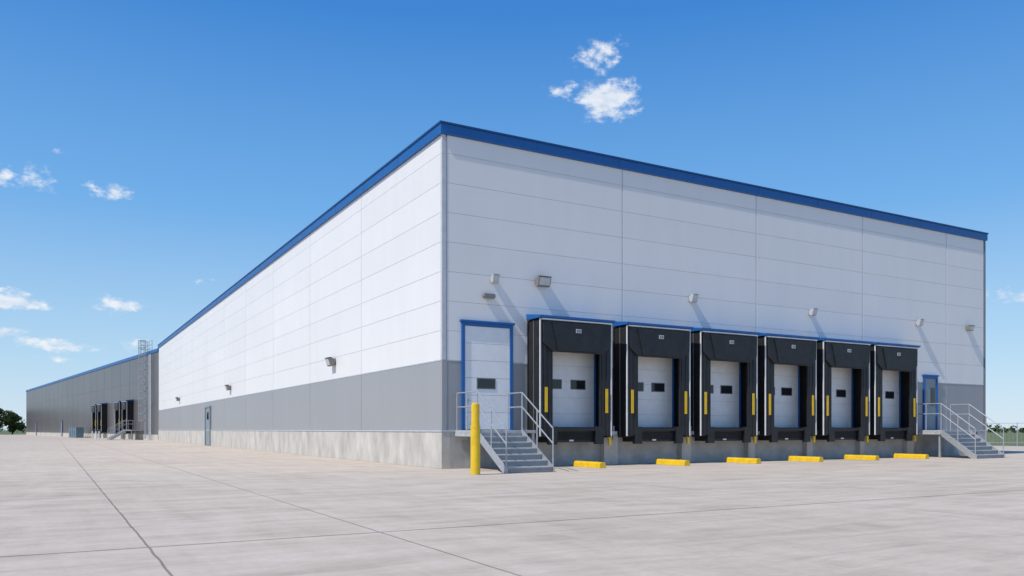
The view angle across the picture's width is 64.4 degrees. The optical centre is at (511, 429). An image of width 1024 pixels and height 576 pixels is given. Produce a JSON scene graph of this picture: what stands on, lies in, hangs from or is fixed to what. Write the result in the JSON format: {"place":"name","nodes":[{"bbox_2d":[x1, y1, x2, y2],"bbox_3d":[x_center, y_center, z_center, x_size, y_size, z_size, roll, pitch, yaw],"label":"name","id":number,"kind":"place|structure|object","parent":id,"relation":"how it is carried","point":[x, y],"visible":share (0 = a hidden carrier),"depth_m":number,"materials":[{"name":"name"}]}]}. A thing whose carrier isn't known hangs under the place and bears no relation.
{"place":"outdoors","nodes":[
{"label":"outdoors","id":0,"kind":"place"},
{"bbox_2d":[107,420,142,439],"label":"metal staircase","id":1,"kind":"structure","parent":0,"point":[115,435],"depth_m":113.20,"materials":[{"name":"metal"}]},
{"bbox_2d":[455,391,554,473],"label":"metal staircase","id":2,"kind":"structure","parent":0,"point":[509,444],"depth_m":27.40,"materials":[{"name":"metal"}]},
{"bbox_2d":[0,435,1023,575],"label":"concrete yard","id":3,"kind":"structure","parent":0,"point":[85,506],"depth_m":13.12,"materials":[{"name":"grey concrete"}]},
{"bbox_2d":[61,421,62,435],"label":"door","id":4,"kind":"structure","parent":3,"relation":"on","point":[61,428],"depth_m":168.89,"materials":[{"name":"grey paint"}]},
{"bbox_2d":[74,427,83,437],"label":"utility cabinet","id":5,"kind":"object","parent":3,"relation":"on","point":[78,432],"visible":1,"depth_m":141.02,"materials":[{"name":"grey metal"}]},
{"bbox_2d":[26,432,157,439],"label":"foundation","id":6,"kind":"object","parent":3,"relation":"on","point":[134,436],"visible":0.71,"depth_m":133.28,"materials":[{"name":"concrete"}]},
{"bbox_2d":[26,354,158,434],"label":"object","id":7,"kind":"object","parent":3,"relation":"on","point":[148,407],"visible":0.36,"depth_m":105.74,"materials":[{"name":"grey metal"}]},
{"bbox_2d":[26,352,158,434],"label":"wall panels","id":8,"kind":"object","parent":7,"relation":"attached to","point":[75,397],"visible":0.88,"depth_m":143.83,"materials":[{"name":"grey metal"}]},
{"bbox_2d":[26,348,158,391],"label":"roof fascia","id":9,"kind":"structure","parent":7,"relation":"on","point":[115,363],"depth_m":136.95,"materials":[{"name":"blue paint"}]},
{"bbox_2d":[91,404,97,432],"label":"loading dock","id":10,"kind":"object","parent":7,"relation":"attached to","point":[94,417],"visible":0.38,"depth_m":136.09,"materials":[{"name":"black fabric"}]},
{"bbox_2d":[97,403,106,432],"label":"loading dock","id":11,"kind":"object","parent":7,"relation":"attached to","point":[101,417],"visible":0.97,"depth_m":131.76,"materials":[{"name":"black fabric"}]},
{"bbox_2d":[114,401,121,432],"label":"loading dock","id":12,"kind":"object","parent":7,"relation":"attached to","point":[118,411],"visible":0.57,"depth_m":121.44,"materials":[{"name":"black fabric"}]},
{"bbox_2d":[121,399,133,433],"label":"loading dock","id":13,"kind":"object","parent":7,"relation":"attached to","point":[127,406],"visible":0.87,"depth_m":116.80,"materials":[{"name":"black fabric"}]},
{"bbox_2d":[138,340,151,439],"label":"caged ladder","id":14,"kind":"object","parent":7,"relation":"attached to","point":[144,380],"visible":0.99,"depth_m":108.95,"materials":[{"name":"metal"}]},
{"bbox_2d":[158,430,449,468],"bbox_3d":[-24.032,0.739,67.276,0.350,1.323,87.850,0,0,-30],"label":"foundation side","id":15,"kind":"object","parent":3,"relation":"on","point":[426,449],"visible":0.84,"depth_m":38.56,"materials":[{"name":"concrete"}]},
{"bbox_2d":[468,403,481,474],"bbox_3d":[-1.137,0.282,25.256,0.440,2.235,0.440,0,0,-30],"label":"yellow bollard","id":16,"kind":"object","parent":3,"relation":"on","point":[475,438],"visible":0.99,"depth_m":25.13,"materials":[{"name":"metal"}]},
{"bbox_2d":[163,137,983,431],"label":"wall","id":17,"kind":"structure","parent":3,"relation":"on","point":[646,292],"depth_m":34.20,"materials":[{"name":"white metal"}]},
{"bbox_2d":[205,406,210,445],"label":"side door","id":18,"kind":"structure","parent":17,"relation":"attached to","point":[207,424],"depth_m":71.72,"materials":[{"name":"grey metal"}]},
{"bbox_2d":[441,134,445,359],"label":"corner trim","id":19,"kind":"structure","parent":17,"relation":"attached to","point":[443,246],"depth_m":29.05,"materials":[{"name":"white metal"}]},
{"bbox_2d":[441,360,445,429],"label":"corner trim","id":20,"kind":"structure","parent":17,"relation":"attached to","point":[443,394],"depth_m":29.05,"materials":[{"name":"grey metal"}]},
{"bbox_2d":[460,319,514,429],"bbox_3d":[-0.894,-1.982,29.895,2.240,3.997,0.150,0,0,-30],"label":"entrance door","id":21,"kind":"structure","parent":17,"relation":"attached to","point":[482,373],"depth_m":29.90,"materials":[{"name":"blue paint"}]},
{"bbox_2d":[159,135,982,409],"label":"wall panels","id":22,"kind":"object","parent":17,"relation":"attached to","point":[387,230],"visible":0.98,"depth_m":35.79,"materials":[{"name":"white metal"}]},
{"bbox_2d":[325,357,335,366],"bbox_3d":[-8.951,-3.346,39.989,0.437,0.441,0.621,0,0,-30],"label":"wall light","id":23,"kind":"object","parent":22,"relation":"attached to","point":[330,361],"visible":1,"depth_m":39.77,"materials":[{"name":"grey metal"}]},
{"bbox_2d":[483,293,495,299],"bbox_3d":[-0.839,-4.902,29.880,0.485,0.209,0.152,0,0,-30],"label":"wall light","id":24,"kind":"object","parent":22,"relation":"attached to","point":[490,296],"visible":1,"depth_m":29.80,"materials":[{"name":"grey metal"}]},
{"bbox_2d":[490,274,500,282],"bbox_3d":[-0.619,-5.570,29.928,0.272,0.326,0.323,0,0,-30],"label":"wall light","id":25,"kind":"object","parent":22,"relation":"attached to","point":[494,278],"visible":1,"depth_m":29.85,"materials":[{"name":"white metal"}]},
{"bbox_2d":[535,275,550,286],"bbox_3d":[1.196,-5.644,30.914,0.567,0.403,0.399,0,0,-30],"label":"wall light","id":26,"kind":"object","parent":22,"relation":"attached to","point":[542,281],"visible":1,"depth_m":30.81,"materials":[{"name":"grey metal"}]},
{"bbox_2d":[689,293,697,302],"bbox_3d":[7.753,-5.612,34.655,0.304,0.364,0.361,0,0,-30],"label":"wall light","id":27,"kind":"object","parent":22,"relation":"attached to","point":[693,298],"visible":1,"depth_m":34.58,"materials":[{"name":"white metal"}]},
{"bbox_2d":[809,308,818,315],"bbox_3d":[14.208,-5.552,38.316,0.304,0.364,0.361,0,0,-30],"label":"wall light","id":28,"kind":"object","parent":22,"relation":"attached to","point":[812,311],"visible":1,"depth_m":38.24,"materials":[{"name":"white metal"}]},
{"bbox_2d":[916,319,924,325],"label":"wall light","id":29,"kind":"object","parent":22,"relation":"attached to","point":[919,322],"visible":1,"depth_m":42.23,"materials":[{"name":"white metal"}]},
{"bbox_2d":[966,325,975,330],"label":"wall light","id":30,"kind":"object","parent":22,"relation":"attached to","point":[969,327],"visible":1,"depth_m":44.47,"materials":[{"name":"grey metal"}]},
{"bbox_2d":[159,361,982,429],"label":"wall panels","id":31,"kind":"object","parent":17,"relation":"attached to","point":[406,398],"visible":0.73,"depth_m":39.94,"materials":[{"name":"grey metal"}]},
{"bbox_2d":[163,359,981,409],"bbox_3d":[-19.628,-2.500,63.509,31.015,0.040,93.872,0,0,-50],"label":"band flashing","id":32,"kind":"object","parent":31,"relation":"on","point":[423,363],"visible":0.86,"depth_m":39.48,"materials":[{"name":"metal"}]},
{"bbox_2d":[526,314,616,444],"bbox_3d":[2.472,-1.880,31.278,3.870,4.978,1.026,0,0,-30],"label":"loading dock","id":33,"kind":"object","parent":17,"relation":"attached to","point":[569,378],"visible":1,"depth_m":31.22,"materials":[{"name":"black fabric"}]},
{"bbox_2d":[553,352,593,426],"bbox_3d":[2.072,-1.547,31.599,2.690,3.095,0.072,0,0,-30],"label":"sectional door","id":34,"kind":"structure","parent":33,"relation":"in","point":[573,373],"depth_m":31.77,"materials":[{"name":"white metal"}]},
{"bbox_2d":[158,123,987,347],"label":"roof fascia","id":35,"kind":"structure","parent":17,"relation":"on","point":[437,131],"depth_m":35.43,"materials":[{"name":"blue metal"}]},
{"bbox_2d":[167,159,871,340],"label":"fascia seams","id":36,"kind":"object","parent":35,"relation":"attached to","point":[619,167],"visible":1,"depth_m":36.65,"materials":[{"name":"blue paint"}]},
{"bbox_2d":[195,430,984,431],"bbox_3d":[-9.697,0.047,75.392,33.345,0.056,87.875,0,0,-30],"label":"base flashing","id":37,"kind":"object","parent":17,"relation":"attached to","point":[357,430],"visible":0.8,"depth_m":36.49,"materials":[{"name":"grey metal"}]},
{"bbox_2d":[612,321,693,443],"bbox_3d":[5.963,-1.880,33.258,3.870,4.978,1.026,0,0,-30],"label":"loading dock","id":38,"kind":"object","parent":17,"relation":"attached to","point":[651,382],"visible":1,"depth_m":33.08,"materials":[{"name":"black fabric"}]},
{"bbox_2d":[638,357,671,426],"bbox_3d":[5.562,-1.547,33.579,2.690,3.095,0.072,0,0,-30],"label":"sectional door","id":39,"kind":"structure","parent":38,"relation":"in","point":[654,374],"depth_m":33.76,"materials":[{"name":"white metal"}]},
{"bbox_2d":[691,327,760,442],"bbox_3d":[9.310,-1.880,35.156,3.870,4.978,1.026,0,0,-30],"label":"loading dock","id":40,"kind":"object","parent":17,"relation":"attached to","point":[724,385],"visible":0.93,"depth_m":35.06,"materials":[{"name":"black fabric"}]},
{"bbox_2d":[711,361,738,426],"bbox_3d":[8.910,-1.547,35.477,2.690,3.095,0.072,0,0,-30],"label":"sectional door","id":41,"kind":"structure","parent":40,"relation":"in","point":[724,375],"depth_m":35.69,"materials":[{"name":"white metal"}]},
{"bbox_2d":[622,170,862,340],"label":"vertical joint trim","id":42,"kind":"structure","parent":17,"relation":"attached to","point":[755,280],"depth_m":33.02,"materials":[{"name":"grey metal"}]},
{"bbox_2d":[757,333,819,442],"bbox_3d":[12.588,-1.880,37.015,3.870,4.978,1.026,0,0,-30],"label":"loading dock","id":43,"kind":"object","parent":17,"relation":"attached to","point":[787,387],"visible":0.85,"depth_m":37.01,"materials":[{"name":"black fabric"}]},
{"bbox_2d":[774,364,797,427],"bbox_3d":[12.187,-1.547,37.336,2.690,3.095,0.072,0,0,-30],"label":"sectional door","id":44,"kind":"structure","parent":43,"relation":"in","point":[785,376],"depth_m":37.58,"materials":[{"name":"white metal"}]},
{"bbox_2d":[815,338,872,441],"bbox_3d":[15.855,-1.880,38.868,3.870,4.978,1.026,0,0,-30],"label":"loading dock","id":45,"kind":"object","parent":17,"relation":"attached to","point":[838,360],"visible":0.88,"depth_m":38.79,"materials":[{"name":"black fabric"}]},
{"bbox_2d":[832,367,850,427],"bbox_3d":[15.454,-1.547,39.189,2.690,3.095,0.072,0,0,-30],"label":"sectional door","id":46,"kind":"structure","parent":45,"relation":"in","point":[841,377],"depth_m":39.48,"materials":[{"name":"white metal"}]},
{"bbox_2d":[869,342,920,441],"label":"loading dock","id":47,"kind":"object","parent":17,"relation":"attached to","point":[893,390],"visible":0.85,"depth_m":40.75,"materials":[{"name":"black fabric"}]},
{"bbox_2d":[882,370,898,427],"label":"sectional door","id":48,"kind":"structure","parent":47,"relation":"in","point":[890,379],"depth_m":41.31,"materials":[{"name":"white metal"}]},
{"bbox_2d":[922,374,938,429],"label":"stair door","id":49,"kind":"structure","parent":17,"relation":"attached to","point":[930,388],"depth_m":42.95,"materials":[{"name":"blue paint"}]},
{"bbox_2d":[983,241,985,429],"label":"corner trim","id":50,"kind":"structure","parent":17,"relation":"attached to","point":[984,331],"depth_m":45.40,"materials":[{"name":"grey metal"}]},
{"bbox_2d":[573,461,605,467],"bbox_3d":[2.870,1.282,30.282,0.296,0.235,1.750,0,0,-30],"label":"wheel stop","id":51,"kind":"object","parent":3,"relation":"on","point":[592,464],"visible":1,"depth_m":30.03,"materials":[{"name":"concrete"}]},
{"bbox_2d":[655,459,689,465],"bbox_3d":[6.361,1.282,32.262,0.296,0.235,1.750,0,0,-30],"label":"wheel stop","id":52,"kind":"object","parent":3,"relation":"on","point":[680,462],"visible":1,"depth_m":32.04,"materials":[{"name":"concrete"}]},
{"bbox_2d":[450,431,984,468],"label":"foundation wall","id":53,"kind":"structure","parent":3,"relation":"on","point":[567,453],"depth_m":35.21,"materials":[{"name":"concrete"}]},
{"bbox_2d":[726,457,760,463],"bbox_3d":[9.708,1.282,34.161,0.296,0.235,1.750,0,0,-30],"label":"wheel stop","id":54,"kind":"object","parent":3,"relation":"on","point":[743,460],"visible":0.98,"depth_m":33.95,"materials":[{"name":"concrete"}]},
{"bbox_2d":[601,435,913,464],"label":"dock piers","id":55,"kind":"structure","parent":3,"relation":"on","point":[609,454],"depth_m":34.38,"materials":[{"name":"concrete"}]},
{"bbox_2d":[787,456,823,461],"bbox_3d":[12.986,1.282,36.020,0.296,0.235,1.750,0,0,-30],"label":"wheel stop","id":56,"kind":"object","parent":3,"relation":"on","point":[805,458],"visible":0.99,"depth_m":35.83,"materials":[{"name":"concrete"}]},
{"bbox_2d":[843,454,878,459],"bbox_3d":[16.253,1.282,37.873,0.296,0.235,1.750,0,0,-30],"label":"wheel stop","id":57,"kind":"object","parent":3,"relation":"on","point":[862,457],"visible":0.97,"depth_m":37.69,"materials":[{"name":"concrete"}]},
{"bbox_2d":[893,453,928,458],"bbox_3d":[19.454,1.282,39.688,0.296,0.235,1.750,0,0,-30],"label":"wheel stop","id":58,"kind":"object","parent":3,"relation":"on","point":[914,456],"visible":1,"depth_m":39.48,"materials":[{"name":"concrete"}]},
{"bbox_2d":[987,423,1017,445],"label":"steel fence","id":59,"kind":"object","parent":3,"relation":"on","point":[1005,442],"visible":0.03,"depth_m":69.17,"materials":[{"name":"grey metal"}]},
{"bbox_2d":[0,430,1023,445],"bbox_3d":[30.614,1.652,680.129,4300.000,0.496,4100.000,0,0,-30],"label":"ground","id":60,"kind":"structure","parent":0,"point":[1010,436],"depth_m":146.75,"materials":[{"name":"green plant"}]},
{"bbox_2d":[0,408,14,427],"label":"tree","id":61,"kind":"object","parent":60,"relation":"on","point":[6,417],"visible":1,"depth_m":234.27,"materials":[{"name":"green plant"}]},
{"bbox_2d":[6,412,25,434],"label":"tree","id":62,"kind":"object","parent":60,"relation":"on","point":[14,424],"visible":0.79,"depth_m":237.22,"materials":[{"name":"green plant"}]},
{"bbox_2d":[0,419,1023,432],"bbox_3d":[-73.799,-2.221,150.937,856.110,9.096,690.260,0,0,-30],"label":"distant treeline","id":63,"kind":"object","parent":60,"relation":"on","point":[1011,428],"visible":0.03,"depth_m":394.93,"materials":[{"name":"green plant"}]},
{"bbox_2d":[0,0,1023,429],"label":"sky","id":64,"kind":"structure","parent":0,"point":[154,154],"materials":[{"name":"blue"}]},
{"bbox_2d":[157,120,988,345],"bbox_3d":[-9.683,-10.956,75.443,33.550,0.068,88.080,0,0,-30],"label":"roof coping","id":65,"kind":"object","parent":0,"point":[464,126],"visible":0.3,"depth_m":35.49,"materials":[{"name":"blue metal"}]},
{"bbox_2d":[918,403,1004,458],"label":"metal staircase","id":66,"kind":"structure","parent":0,"point":[969,443],"depth_m":40.56,"materials":[{"name":"metal"}]}
]}

